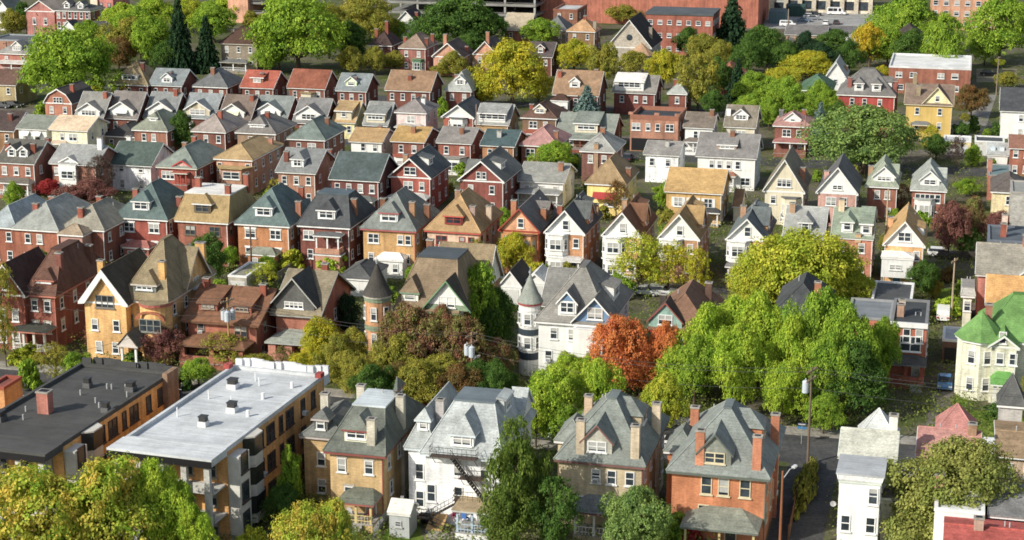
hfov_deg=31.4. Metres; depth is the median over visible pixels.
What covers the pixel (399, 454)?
window
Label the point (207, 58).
spruce tree
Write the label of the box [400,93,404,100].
window
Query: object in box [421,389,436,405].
bush
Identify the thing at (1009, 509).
grey house
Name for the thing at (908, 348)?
window
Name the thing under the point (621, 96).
window
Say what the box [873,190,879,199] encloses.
window
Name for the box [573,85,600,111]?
spruce tree
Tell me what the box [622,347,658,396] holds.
tree
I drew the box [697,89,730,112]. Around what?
tree
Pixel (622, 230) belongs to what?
window
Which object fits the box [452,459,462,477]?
window
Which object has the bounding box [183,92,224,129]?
bungalow
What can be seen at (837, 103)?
tree
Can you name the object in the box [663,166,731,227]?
yellow brick house
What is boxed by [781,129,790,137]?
window
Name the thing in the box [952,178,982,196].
tree
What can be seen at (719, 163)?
window
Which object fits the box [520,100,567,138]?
brown house
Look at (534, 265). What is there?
bush
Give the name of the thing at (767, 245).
tree
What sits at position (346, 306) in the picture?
tree
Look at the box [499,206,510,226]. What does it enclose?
yard shrub
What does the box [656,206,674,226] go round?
yard shrub
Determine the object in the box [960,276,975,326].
white house
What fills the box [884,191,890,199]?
window
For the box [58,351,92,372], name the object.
tree
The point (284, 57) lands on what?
tree
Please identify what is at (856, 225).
brick house
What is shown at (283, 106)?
bungalow
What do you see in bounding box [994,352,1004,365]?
window
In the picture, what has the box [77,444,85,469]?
window
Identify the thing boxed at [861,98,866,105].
window
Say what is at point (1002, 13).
tree
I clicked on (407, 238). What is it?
window
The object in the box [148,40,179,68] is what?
tree
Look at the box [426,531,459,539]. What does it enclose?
path
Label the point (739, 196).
garage
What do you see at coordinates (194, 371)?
tree
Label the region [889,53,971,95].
white roof flats
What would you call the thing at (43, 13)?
brick rowhouse
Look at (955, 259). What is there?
utility pole
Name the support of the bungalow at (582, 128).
on the ground at (642, 184)
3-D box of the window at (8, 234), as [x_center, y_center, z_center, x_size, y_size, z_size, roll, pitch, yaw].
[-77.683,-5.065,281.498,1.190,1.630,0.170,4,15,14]
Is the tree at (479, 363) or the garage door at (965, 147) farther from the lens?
the garage door at (965, 147)
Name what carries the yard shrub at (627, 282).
on the ground at (642, 184)
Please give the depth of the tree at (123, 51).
471.41 m
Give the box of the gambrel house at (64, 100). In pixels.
[43,80,92,115]
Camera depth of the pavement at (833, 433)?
212.94 m
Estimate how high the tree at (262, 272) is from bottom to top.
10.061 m
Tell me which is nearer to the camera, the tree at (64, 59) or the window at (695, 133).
the window at (695, 133)
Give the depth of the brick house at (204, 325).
236.79 m
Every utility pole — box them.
[220,297,234,357]
[249,226,251,261]
[464,331,477,361]
[618,114,619,136]
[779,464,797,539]
[802,366,816,463]
[885,189,888,224]
[950,258,957,318]
[995,56,1000,94]
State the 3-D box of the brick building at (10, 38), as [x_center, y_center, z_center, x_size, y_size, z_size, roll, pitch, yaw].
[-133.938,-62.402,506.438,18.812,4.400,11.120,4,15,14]
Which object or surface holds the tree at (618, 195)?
on the ground at (642, 184)
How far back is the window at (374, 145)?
353.76 m
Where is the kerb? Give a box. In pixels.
[0,367,915,444]
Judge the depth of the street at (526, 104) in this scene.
425.16 m
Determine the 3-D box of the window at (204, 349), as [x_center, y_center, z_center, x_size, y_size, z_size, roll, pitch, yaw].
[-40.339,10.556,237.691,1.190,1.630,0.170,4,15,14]
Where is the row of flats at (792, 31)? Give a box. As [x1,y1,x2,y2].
[784,24,829,43]
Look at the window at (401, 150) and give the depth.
352.21 m
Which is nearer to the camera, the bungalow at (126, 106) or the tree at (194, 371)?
the tree at (194, 371)
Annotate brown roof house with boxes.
[0,69,36,103]
[994,373,1023,482]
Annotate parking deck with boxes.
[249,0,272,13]
[387,0,543,19]
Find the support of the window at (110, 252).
in the brick duplex at (98, 224)
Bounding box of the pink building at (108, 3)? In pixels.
[98,0,129,20]
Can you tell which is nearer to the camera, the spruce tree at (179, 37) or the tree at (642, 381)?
the tree at (642, 381)
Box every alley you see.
[0,107,1008,158]
[235,261,974,311]
[958,95,995,134]
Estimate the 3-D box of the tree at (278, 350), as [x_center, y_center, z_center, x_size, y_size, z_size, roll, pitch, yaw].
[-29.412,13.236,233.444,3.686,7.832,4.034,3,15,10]
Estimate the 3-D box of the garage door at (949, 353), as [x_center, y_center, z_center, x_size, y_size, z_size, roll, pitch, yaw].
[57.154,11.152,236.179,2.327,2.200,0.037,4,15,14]
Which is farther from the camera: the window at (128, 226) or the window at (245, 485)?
the window at (128, 226)
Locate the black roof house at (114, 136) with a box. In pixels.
[104,121,139,147]
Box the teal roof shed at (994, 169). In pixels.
[987,157,1010,199]
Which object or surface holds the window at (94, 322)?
in the yellow brick mansion at (167, 274)
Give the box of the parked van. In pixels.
[827,7,845,14]
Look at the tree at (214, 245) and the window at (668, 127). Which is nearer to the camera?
the tree at (214, 245)
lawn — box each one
[382,526,422,539]
[933,288,961,315]
[954,393,967,409]
[969,411,1022,436]
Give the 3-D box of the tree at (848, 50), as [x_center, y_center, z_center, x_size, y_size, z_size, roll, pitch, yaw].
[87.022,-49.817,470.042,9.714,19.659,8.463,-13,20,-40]
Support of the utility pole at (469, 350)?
on the ground at (642, 184)
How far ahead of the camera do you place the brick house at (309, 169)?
323.67 m
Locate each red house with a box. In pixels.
[646,279,725,379]
[836,67,898,129]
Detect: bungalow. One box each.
[74,91,114,130]
[106,90,149,130]
[143,88,186,117]
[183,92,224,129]
[220,94,261,122]
[254,95,297,120]
[292,97,336,129]
[332,100,366,138]
[362,101,397,130]
[474,102,520,131]
[557,111,624,152]
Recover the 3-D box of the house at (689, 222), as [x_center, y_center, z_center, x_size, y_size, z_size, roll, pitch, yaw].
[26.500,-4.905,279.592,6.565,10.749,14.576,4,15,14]
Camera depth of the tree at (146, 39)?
472.93 m
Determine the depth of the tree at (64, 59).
417.11 m
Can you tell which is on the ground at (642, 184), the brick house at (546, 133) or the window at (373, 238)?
the brick house at (546, 133)
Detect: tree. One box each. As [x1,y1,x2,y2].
[0,8,26,33]
[0,260,17,353]
[0,304,17,366]
[0,460,109,539]
[12,24,129,94]
[14,1,32,33]
[32,178,58,195]
[32,341,71,377]
[32,450,171,539]
[51,177,118,203]
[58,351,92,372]
[72,18,106,46]
[72,152,116,191]
[95,15,144,65]
[96,2,134,28]
[105,35,136,71]
[111,4,165,58]
[128,456,178,538]
[131,13,171,66]
[137,326,186,360]
[137,464,197,539]
[138,0,173,25]
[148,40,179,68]
[161,0,199,72]
[167,0,201,31]
[168,500,220,539]
[169,110,195,149]
[178,357,216,385]
[184,0,238,42]
[189,231,229,278]
[192,15,221,74]
[194,329,253,363]
[204,0,238,9]
[223,245,239,270]
[239,0,350,68]
[241,10,262,28]
[241,353,274,361]
[246,260,278,285]
[248,39,281,69]
[254,19,295,70]
[259,482,304,520]
[267,498,347,539]
[270,345,294,361]
[275,444,302,494]
[288,346,325,364]
[298,315,343,352]
[307,2,349,58]
[311,331,361,383]
[312,496,364,539]
[325,348,371,389]
[333,18,372,65]
[335,45,367,72]
[336,0,394,36]
[337,290,362,332]
[338,326,368,354]
[338,356,376,395]
[344,363,403,401]
[359,7,399,37]
[360,45,386,75]
[367,310,416,361]
[367,330,421,369]
[375,300,450,362]
[378,360,419,395]
[380,50,404,68]
[392,358,441,403]
[393,20,412,37]
[401,27,430,43]
[404,0,498,41]
[406,14,450,40]
[418,303,476,357]
[424,352,458,384]
[430,64,450,74]
[431,362,482,392]
[436,313,491,366]
[438,50,468,77]
[448,33,483,53]
[462,8,509,40]
[464,260,505,355]
[464,358,491,386]
[468,37,550,103]
[471,237,484,243]
[473,305,508,351]
[474,72,498,102]
[475,357,519,388]
[475,482,533,539]
[479,409,555,539]
[483,286,518,342]
[483,336,520,371]
[496,231,535,267]
[518,17,560,41]
[522,70,554,103]
[522,473,587,539]
[526,139,580,163]
[526,362,582,439]
[527,380,557,446]
[543,402,583,442]
[546,350,586,390]
[555,37,594,69]
[567,355,627,410]
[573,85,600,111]
[579,353,600,390]
[585,313,654,391]
[586,42,626,79]
[596,484,677,539]
[603,178,632,217]
[604,4,644,20]
[609,230,670,294]
[619,50,648,72]
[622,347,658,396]
[635,238,699,286]
[639,370,690,427]
[640,320,680,377]
[642,48,682,89]
[646,340,686,384]
[651,180,665,206]
[665,333,718,404]
[670,26,699,56]
[673,300,730,396]
[674,50,721,111]
[681,245,713,285]
[685,32,719,60]
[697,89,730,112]
[699,55,733,91]
[704,39,733,62]
[710,292,756,346]
[711,318,774,404]
[715,0,746,52]
[724,58,746,102]
[725,250,787,305]
[726,289,782,392]
[728,34,768,71]
[729,93,763,105]
[730,70,776,98]
[740,24,790,67]
[741,226,871,300]
[742,233,806,305]
[759,97,779,130]
[759,358,809,424]
[761,41,778,69]
[761,75,805,114]
[762,312,818,402]
[763,66,801,82]
[768,40,801,67]
[772,285,841,401]
[778,49,832,78]
[782,93,817,116]
[793,30,817,51]
[794,102,922,173]
[798,330,856,414]
[800,41,843,68]
[800,283,848,336]
[803,78,836,104]
[803,392,848,433]
[807,240,867,298]
[813,102,829,140]
[814,28,853,51]
[815,88,837,111]
[815,298,881,408]
[816,337,895,416]
[825,99,846,122]
[833,40,868,73]
[833,270,877,302]
[851,0,938,39]
[851,20,889,66]
[857,349,888,407]
[868,22,906,67]
[872,316,902,373]
[876,7,917,28]
[876,64,888,75]
[878,433,1023,539]
[888,27,925,54]
[889,493,927,539]
[896,183,911,209]
[904,258,941,299]
[918,123,940,152]
[920,11,967,57]
[921,133,953,159]
[930,198,973,250]
[947,135,966,165]
[952,84,992,115]
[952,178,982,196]
[954,223,983,251]
[959,194,989,247]
[961,0,1023,58]
[963,33,1004,65]
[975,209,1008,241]
[990,58,1005,67]
[992,71,1023,86]
[1019,376,1023,411]
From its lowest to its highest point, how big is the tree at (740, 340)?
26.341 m
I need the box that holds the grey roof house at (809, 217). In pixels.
[782,202,830,276]
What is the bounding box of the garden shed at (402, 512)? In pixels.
[387,496,418,538]
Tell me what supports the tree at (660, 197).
on the ground at (642, 184)
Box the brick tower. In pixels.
[929,0,994,29]
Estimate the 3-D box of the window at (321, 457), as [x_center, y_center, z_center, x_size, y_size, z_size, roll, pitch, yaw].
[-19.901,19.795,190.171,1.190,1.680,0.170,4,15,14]
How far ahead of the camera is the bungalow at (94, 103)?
389.57 m
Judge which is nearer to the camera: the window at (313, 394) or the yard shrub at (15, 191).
the window at (313, 394)
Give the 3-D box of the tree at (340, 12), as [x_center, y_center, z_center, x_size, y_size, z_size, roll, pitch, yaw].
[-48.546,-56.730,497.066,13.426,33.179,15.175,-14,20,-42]
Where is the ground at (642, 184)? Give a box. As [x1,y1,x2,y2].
[0,0,1023,539]
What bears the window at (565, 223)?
in the brick house at (571, 232)
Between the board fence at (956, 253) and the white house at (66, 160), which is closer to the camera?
the board fence at (956, 253)
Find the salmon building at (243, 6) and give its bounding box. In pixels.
[228,0,265,22]
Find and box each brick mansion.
[0,239,107,356]
[78,234,216,367]
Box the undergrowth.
[0,32,1023,539]
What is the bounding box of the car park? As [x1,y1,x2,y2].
[764,12,877,28]
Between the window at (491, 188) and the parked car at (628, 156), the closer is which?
the window at (491, 188)
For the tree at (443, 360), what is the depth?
221.75 m
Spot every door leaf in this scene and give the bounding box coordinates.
[426,513,438,529]
[434,513,447,530]
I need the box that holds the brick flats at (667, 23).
[645,6,720,55]
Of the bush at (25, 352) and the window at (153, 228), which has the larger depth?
the window at (153, 228)
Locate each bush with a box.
[6,343,40,366]
[17,358,43,389]
[32,100,45,114]
[90,79,106,91]
[120,349,143,361]
[178,371,193,390]
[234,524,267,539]
[278,248,304,268]
[316,255,348,272]
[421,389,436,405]
[437,97,447,115]
[527,261,542,271]
[652,510,689,539]
[681,520,702,539]
[931,295,960,316]
[940,266,956,281]
[954,280,960,291]
[982,401,998,421]
[990,121,999,135]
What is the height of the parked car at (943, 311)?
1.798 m
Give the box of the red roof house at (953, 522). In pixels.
[933,471,1023,539]
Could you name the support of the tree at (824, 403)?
on the ground at (642, 184)
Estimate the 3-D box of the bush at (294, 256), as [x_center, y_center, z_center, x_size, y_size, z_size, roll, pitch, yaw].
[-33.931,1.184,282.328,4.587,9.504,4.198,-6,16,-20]
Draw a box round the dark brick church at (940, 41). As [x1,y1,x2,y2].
[925,18,957,54]
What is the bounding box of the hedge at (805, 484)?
[792,455,818,519]
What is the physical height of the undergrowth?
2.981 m
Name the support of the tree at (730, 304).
on the ground at (642, 184)
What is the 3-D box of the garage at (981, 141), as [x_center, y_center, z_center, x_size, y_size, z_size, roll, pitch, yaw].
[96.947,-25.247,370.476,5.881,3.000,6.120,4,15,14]
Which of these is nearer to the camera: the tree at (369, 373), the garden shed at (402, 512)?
the garden shed at (402, 512)
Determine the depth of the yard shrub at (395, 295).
264.49 m
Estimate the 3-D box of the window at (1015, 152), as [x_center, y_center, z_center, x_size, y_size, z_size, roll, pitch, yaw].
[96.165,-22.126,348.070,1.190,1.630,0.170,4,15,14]
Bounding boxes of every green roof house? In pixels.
[801,73,836,110]
[954,291,1023,406]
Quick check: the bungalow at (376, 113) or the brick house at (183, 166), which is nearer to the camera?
the brick house at (183, 166)
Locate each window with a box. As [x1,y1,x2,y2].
[0,459,8,468]
[2,166,7,174]
[5,232,12,242]
[7,251,12,260]
[11,310,19,322]
[13,167,19,175]
[15,333,20,344]
[24,233,31,243]
[25,167,30,176]
[31,300,38,311]
[36,234,43,244]
[43,301,51,312]
[46,458,54,473]
[49,106,54,113]
[53,97,62,103]
[54,167,58,175]
[60,133,64,140]
[60,171,73,179]
[60,296,64,309]
[61,318,66,331]
[68,133,77,141]
[73,289,77,302]
[74,311,79,323]
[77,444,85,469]
[91,318,99,331]
[95,295,114,309]
[95,341,103,353]
[102,424,107,444]
[108,231,111,242]
[108,416,119,440]
[109,250,113,261]
[111,342,119,354]
[112,320,120,332]
[113,121,117,128]
[118,166,123,171]
[119,179,124,187]
[119,225,124,236]
[122,410,128,431]
[124,222,134,232]
[129,402,140,426]
[131,314,134,328]
[137,167,142,172]
[139,180,143,188]
[142,133,146,141]
[146,394,152,414]
[148,223,159,233]
[151,134,156,141]
[157,386,164,407]
[161,170,173,179]
[169,222,173,232]
[172,302,177,316]
[184,225,196,235]
[184,295,187,308]
[188,467,194,476]
[197,323,204,333]
[199,348,205,354]
[209,226,220,237]
[211,465,217,479]
[212,493,218,508]
[214,522,220,536]
[216,135,221,143]
[229,225,232,235]
[234,326,247,338]
[241,449,249,475]
[242,478,250,505]
[243,508,250,532]
[244,228,256,238]
[261,344,266,355]
[262,429,265,448]
[263,320,267,333]
[263,458,267,477]
[266,421,276,445]
[267,449,277,473]
[268,477,276,490]
[269,230,281,240]
[279,414,284,435]
[280,442,283,463]
[282,176,287,184]
[286,406,294,429]
[286,434,295,453]
[293,176,298,185]
[300,397,307,418]
[301,424,305,445]
[302,230,314,240]
[302,454,304,472]
[305,177,311,185]
[306,193,311,200]
[307,143,315,147]
[307,249,313,259]
[311,390,316,410]
[316,452,326,467]
[316,479,327,494]
[334,307,337,320]
[336,458,347,473]
[347,126,351,133]
[351,248,353,259]
[357,244,360,255]
[358,184,363,193]
[360,143,365,151]
[363,460,374,476]
[367,233,379,243]
[368,252,373,259]
[369,185,374,193]
[372,144,376,151]
[387,453,391,471]
[389,478,394,496]
[391,264,398,273]
[393,521,402,528]
[396,235,403,245]
[397,442,401,459]
[398,145,403,152]
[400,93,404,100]
[403,167,416,175]
[403,181,413,190]
[404,235,411,245]
[407,116,414,123]
[411,145,416,153]
[414,463,424,481]
[415,490,425,508]
[418,182,424,190]
[425,484,436,503]
[435,235,446,245]
[444,146,448,154]
[449,93,454,100]
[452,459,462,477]
[454,486,462,502]
[459,147,464,154]
[459,237,464,241]
[475,172,480,179]
[480,461,489,480]
[481,172,486,179]
[488,186,494,194]
[492,225,495,236]
[517,218,524,228]
[525,148,534,156]
[528,121,537,128]
[544,350,552,362]
[549,327,557,340]
[561,220,569,230]
[567,328,572,341]
[572,238,579,248]
[573,98,577,105]
[587,155,593,163]
[590,468,601,484]
[601,155,606,163]
[605,470,616,486]
[619,95,623,102]
[619,223,626,233]
[623,471,634,487]
[631,123,640,130]
[642,96,646,103]
[643,470,646,483]
[645,123,649,130]
[649,158,654,166]
[649,458,652,471]
[655,124,660,131]
[660,457,663,474]
[665,124,673,131]
[665,158,669,166]
[673,197,682,206]
[674,97,679,103]
[675,225,683,236]
[687,244,693,254]
[693,131,697,137]
[699,476,712,496]
[704,198,712,207]
[709,160,714,168]
[716,160,721,168]
[716,478,729,497]
[726,161,731,169]
[734,161,740,169]
[738,480,751,499]
[740,177,749,186]
[743,227,751,237]
[765,501,767,524]
[766,482,768,496]
[768,488,771,511]
[770,195,776,204]
[772,479,777,498]
[774,0,783,7]
[776,179,791,187]
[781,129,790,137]
[788,0,797,3]
[802,0,811,8]
[816,1,825,9]
[825,197,836,206]
[830,1,839,6]
[832,185,842,190]
[839,514,850,532]
[844,2,853,9]
[858,2,867,10]
[858,243,864,253]
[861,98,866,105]
[863,517,875,535]
[866,488,878,506]
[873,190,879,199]
[877,99,881,106]
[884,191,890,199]
[888,264,901,270]
[895,72,902,77]
[897,232,911,242]
[898,84,903,89]
[900,335,920,353]
[901,328,910,343]
[913,251,919,261]
[914,107,919,114]
[914,193,934,202]
[914,329,923,344]
[934,194,940,203]
[937,73,943,78]
[937,108,941,115]
[943,0,948,5]
[951,74,958,79]
[962,300,970,312]
[975,1,980,6]
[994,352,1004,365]
[997,331,1006,344]
[1005,196,1008,205]
[1008,353,1017,366]
[1012,150,1018,158]
[1012,165,1017,173]
[1019,115,1023,122]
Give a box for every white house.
[0,0,22,30]
[15,114,57,140]
[48,137,117,194]
[110,135,173,190]
[348,125,393,157]
[398,7,424,36]
[403,381,536,539]
[441,95,480,126]
[515,161,577,208]
[643,140,687,182]
[682,109,720,154]
[695,129,763,191]
[826,55,849,92]
[836,408,906,539]
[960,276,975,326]
[999,87,1023,138]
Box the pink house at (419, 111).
[394,96,439,129]
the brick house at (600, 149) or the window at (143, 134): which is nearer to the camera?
the brick house at (600, 149)
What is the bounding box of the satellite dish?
[830,501,838,506]
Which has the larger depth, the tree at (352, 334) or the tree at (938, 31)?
the tree at (938, 31)
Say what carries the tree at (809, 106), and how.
on the ground at (642, 184)
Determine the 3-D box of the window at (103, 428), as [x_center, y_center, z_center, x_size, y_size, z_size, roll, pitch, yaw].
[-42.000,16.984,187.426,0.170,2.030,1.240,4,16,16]
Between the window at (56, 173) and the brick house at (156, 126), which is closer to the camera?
the window at (56, 173)
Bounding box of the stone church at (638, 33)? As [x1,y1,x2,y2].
[608,12,662,73]
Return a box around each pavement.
[0,361,916,442]
[531,440,666,459]
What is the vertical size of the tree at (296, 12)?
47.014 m
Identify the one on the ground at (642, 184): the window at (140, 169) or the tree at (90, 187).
the tree at (90, 187)
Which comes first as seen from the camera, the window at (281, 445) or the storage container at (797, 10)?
the window at (281, 445)
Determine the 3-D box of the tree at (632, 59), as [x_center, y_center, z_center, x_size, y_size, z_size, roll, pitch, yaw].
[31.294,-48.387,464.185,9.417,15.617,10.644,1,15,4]
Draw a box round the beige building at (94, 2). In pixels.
[90,0,97,4]
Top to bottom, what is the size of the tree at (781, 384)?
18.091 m
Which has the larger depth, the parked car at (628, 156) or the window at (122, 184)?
the parked car at (628, 156)
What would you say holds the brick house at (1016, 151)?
on the ground at (642, 184)
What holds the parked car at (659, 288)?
on the ground at (642, 184)
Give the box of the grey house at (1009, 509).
[987,481,1023,522]
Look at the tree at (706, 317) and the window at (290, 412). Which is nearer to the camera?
the window at (290, 412)
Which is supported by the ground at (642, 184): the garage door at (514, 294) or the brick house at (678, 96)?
the brick house at (678, 96)
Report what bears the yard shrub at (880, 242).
on the ground at (642, 184)
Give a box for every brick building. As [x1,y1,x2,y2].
[0,34,53,49]
[553,3,586,24]
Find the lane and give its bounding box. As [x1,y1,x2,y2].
[767,462,836,539]
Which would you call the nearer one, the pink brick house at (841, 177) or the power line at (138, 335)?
the power line at (138, 335)
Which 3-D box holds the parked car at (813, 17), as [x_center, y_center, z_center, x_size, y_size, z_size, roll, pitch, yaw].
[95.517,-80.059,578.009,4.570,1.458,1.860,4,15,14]
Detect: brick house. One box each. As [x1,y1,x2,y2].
[0,39,43,68]
[0,137,56,198]
[60,19,110,50]
[108,60,154,95]
[118,176,184,256]
[131,108,187,151]
[149,68,198,98]
[155,135,225,191]
[174,173,256,265]
[176,276,278,370]
[190,110,248,149]
[192,67,242,95]
[213,135,283,194]
[234,111,296,156]
[234,182,310,271]
[239,69,288,96]
[264,262,355,361]
[275,147,335,200]
[286,68,338,103]
[286,115,346,156]
[296,187,376,273]
[298,376,425,535]
[328,151,398,213]
[335,72,379,106]
[359,186,440,278]
[368,21,402,67]
[384,69,443,107]
[387,144,451,207]
[389,125,439,165]
[398,31,438,70]
[423,187,503,246]
[431,34,473,75]
[435,126,484,174]
[443,69,481,109]
[457,145,521,210]
[472,31,501,73]
[479,128,527,162]
[498,188,556,272]
[505,12,535,45]
[519,123,571,164]
[528,41,558,75]
[543,15,572,44]
[543,190,602,267]
[550,69,608,112]
[553,389,670,539]
[566,15,601,52]
[579,127,625,181]
[601,192,657,283]
[612,72,663,113]
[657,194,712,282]
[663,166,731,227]
[663,398,785,539]
[667,78,691,110]
[720,60,746,97]
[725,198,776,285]
[772,109,815,157]
[815,152,862,225]
[830,198,877,281]
[865,154,901,218]
[881,202,927,290]
[897,23,922,52]
[910,158,948,217]
[975,234,1023,315]
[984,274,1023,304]
[1007,134,1023,175]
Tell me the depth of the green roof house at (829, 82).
418.35 m
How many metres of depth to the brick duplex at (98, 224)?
281.16 m
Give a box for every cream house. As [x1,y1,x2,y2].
[48,114,109,147]
[723,104,761,133]
[762,145,811,224]
[990,171,1023,212]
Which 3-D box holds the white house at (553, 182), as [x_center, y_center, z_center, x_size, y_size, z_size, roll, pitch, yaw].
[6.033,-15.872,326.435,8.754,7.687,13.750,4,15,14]
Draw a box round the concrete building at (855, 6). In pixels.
[770,0,873,13]
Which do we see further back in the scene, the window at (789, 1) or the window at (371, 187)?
the window at (789, 1)
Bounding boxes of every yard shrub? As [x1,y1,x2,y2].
[2,180,25,205]
[213,279,225,284]
[258,255,278,276]
[388,285,398,301]
[404,264,413,278]
[449,182,454,193]
[452,162,465,176]
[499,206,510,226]
[562,261,575,267]
[572,153,578,168]
[582,176,589,193]
[599,205,611,218]
[612,272,622,281]
[622,277,637,298]
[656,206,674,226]
[658,224,665,234]
[812,170,821,181]
[876,235,884,250]
[889,208,897,215]
[917,210,932,234]
[926,279,944,297]
[952,121,970,135]
[960,113,969,120]
[963,144,984,166]
[969,115,980,132]
[982,128,990,135]
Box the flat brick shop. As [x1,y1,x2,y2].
[628,105,686,150]
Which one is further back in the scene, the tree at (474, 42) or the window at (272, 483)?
the tree at (474, 42)
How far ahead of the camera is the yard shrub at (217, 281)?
264.94 m
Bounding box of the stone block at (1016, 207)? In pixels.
[1008,180,1023,225]
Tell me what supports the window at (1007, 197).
in the cream house at (1000, 187)
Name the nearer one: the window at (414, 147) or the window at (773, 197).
the window at (773, 197)
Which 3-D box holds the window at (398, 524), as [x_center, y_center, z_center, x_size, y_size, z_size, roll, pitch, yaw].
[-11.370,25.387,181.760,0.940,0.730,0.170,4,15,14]
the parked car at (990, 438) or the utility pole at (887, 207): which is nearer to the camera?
the parked car at (990, 438)
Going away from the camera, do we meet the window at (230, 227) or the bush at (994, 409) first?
the bush at (994, 409)
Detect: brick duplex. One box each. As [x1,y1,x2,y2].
[10,192,90,255]
[57,195,125,263]
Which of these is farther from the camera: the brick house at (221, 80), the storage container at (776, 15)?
the storage container at (776, 15)
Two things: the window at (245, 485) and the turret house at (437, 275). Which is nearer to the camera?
the window at (245, 485)
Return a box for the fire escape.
[417,443,488,533]
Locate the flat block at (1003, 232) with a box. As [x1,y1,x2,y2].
[987,213,1023,243]
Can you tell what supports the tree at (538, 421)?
on the ground at (642, 184)
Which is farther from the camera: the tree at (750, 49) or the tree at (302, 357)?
the tree at (750, 49)
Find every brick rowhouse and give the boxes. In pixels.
[0,193,46,266]
[0,375,22,408]
[24,0,105,34]
[851,297,929,392]
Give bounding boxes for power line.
[0,288,225,315]
[43,302,226,358]
[226,298,470,350]
[473,333,746,387]
[813,368,1023,410]
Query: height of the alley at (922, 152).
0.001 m
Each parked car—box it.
[0,101,11,108]
[5,100,23,107]
[623,153,633,161]
[633,284,658,296]
[649,283,676,294]
[664,434,668,446]
[779,20,795,26]
[797,17,811,21]
[803,13,817,16]
[806,15,820,19]
[808,11,821,15]
[833,19,839,24]
[927,246,953,257]
[936,304,949,321]
[937,373,952,390]
[980,69,998,75]
[982,437,993,453]
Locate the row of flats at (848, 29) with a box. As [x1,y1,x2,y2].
[829,25,860,45]
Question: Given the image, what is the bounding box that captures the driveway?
[926,363,955,425]
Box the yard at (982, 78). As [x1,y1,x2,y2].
[976,69,1016,81]
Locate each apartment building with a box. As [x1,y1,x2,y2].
[0,357,178,539]
[106,358,329,539]
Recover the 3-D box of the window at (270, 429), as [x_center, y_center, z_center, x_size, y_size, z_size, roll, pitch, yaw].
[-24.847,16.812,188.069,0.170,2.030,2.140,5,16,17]
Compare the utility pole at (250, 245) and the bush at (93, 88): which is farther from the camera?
the bush at (93, 88)
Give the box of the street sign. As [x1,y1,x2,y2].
[797,422,806,443]
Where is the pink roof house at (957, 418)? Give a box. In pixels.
[915,403,981,522]
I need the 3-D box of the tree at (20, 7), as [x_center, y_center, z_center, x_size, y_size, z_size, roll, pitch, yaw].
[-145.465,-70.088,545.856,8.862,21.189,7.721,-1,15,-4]
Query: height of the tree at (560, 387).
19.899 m
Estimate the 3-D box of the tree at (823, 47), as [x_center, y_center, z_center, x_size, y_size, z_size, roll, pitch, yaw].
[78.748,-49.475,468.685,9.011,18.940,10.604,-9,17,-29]
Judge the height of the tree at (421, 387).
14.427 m
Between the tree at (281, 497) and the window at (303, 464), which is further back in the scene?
the window at (303, 464)
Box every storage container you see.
[769,8,787,23]
[786,3,806,16]
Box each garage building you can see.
[540,0,696,23]
[697,0,768,27]
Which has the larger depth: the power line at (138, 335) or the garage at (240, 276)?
the garage at (240, 276)
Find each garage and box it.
[228,261,266,286]
[341,258,388,296]
[500,258,531,304]
[525,263,547,295]
[732,188,746,220]
[871,280,914,299]
[941,326,961,363]
[944,135,971,154]
[975,135,1004,155]
[986,142,1009,164]
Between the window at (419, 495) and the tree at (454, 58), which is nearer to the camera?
the window at (419, 495)
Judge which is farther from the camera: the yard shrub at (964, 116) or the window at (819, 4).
the window at (819, 4)
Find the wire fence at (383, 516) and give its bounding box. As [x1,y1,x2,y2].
[374,509,388,534]
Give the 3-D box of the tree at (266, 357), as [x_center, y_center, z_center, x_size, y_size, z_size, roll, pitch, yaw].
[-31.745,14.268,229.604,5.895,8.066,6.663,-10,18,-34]
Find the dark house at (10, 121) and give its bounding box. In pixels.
[0,110,28,152]
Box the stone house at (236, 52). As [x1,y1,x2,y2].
[218,27,269,73]
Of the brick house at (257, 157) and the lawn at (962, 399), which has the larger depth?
the brick house at (257, 157)
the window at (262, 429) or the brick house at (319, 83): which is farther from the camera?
the brick house at (319, 83)
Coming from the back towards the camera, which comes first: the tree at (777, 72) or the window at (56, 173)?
the tree at (777, 72)
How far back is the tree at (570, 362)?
222.19 m
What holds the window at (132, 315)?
in the yellow brick mansion at (167, 274)
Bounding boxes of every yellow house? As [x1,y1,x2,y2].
[584,152,639,215]
[904,73,954,139]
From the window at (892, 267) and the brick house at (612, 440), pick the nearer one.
the brick house at (612, 440)
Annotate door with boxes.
[230,280,244,285]
[365,504,376,513]
[425,513,448,532]
[502,289,518,304]
[536,286,542,295]
[724,533,736,539]
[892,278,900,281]
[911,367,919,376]
[944,347,956,363]
[946,145,967,154]
[978,145,985,155]
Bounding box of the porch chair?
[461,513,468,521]
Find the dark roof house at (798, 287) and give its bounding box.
[776,271,834,319]
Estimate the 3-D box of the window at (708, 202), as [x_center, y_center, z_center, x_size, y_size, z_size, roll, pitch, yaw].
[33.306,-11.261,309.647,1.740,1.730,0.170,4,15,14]
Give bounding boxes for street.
[0,369,918,470]
[36,81,999,126]
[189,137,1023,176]
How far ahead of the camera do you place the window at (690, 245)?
273.30 m
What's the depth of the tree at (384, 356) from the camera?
223.11 m
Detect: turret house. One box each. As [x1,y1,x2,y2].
[362,238,503,363]
[517,260,633,391]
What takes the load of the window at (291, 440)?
in the apartment building at (219, 441)
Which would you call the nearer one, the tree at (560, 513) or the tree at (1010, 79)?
the tree at (560, 513)
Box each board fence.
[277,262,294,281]
[787,486,797,539]
[938,250,975,260]

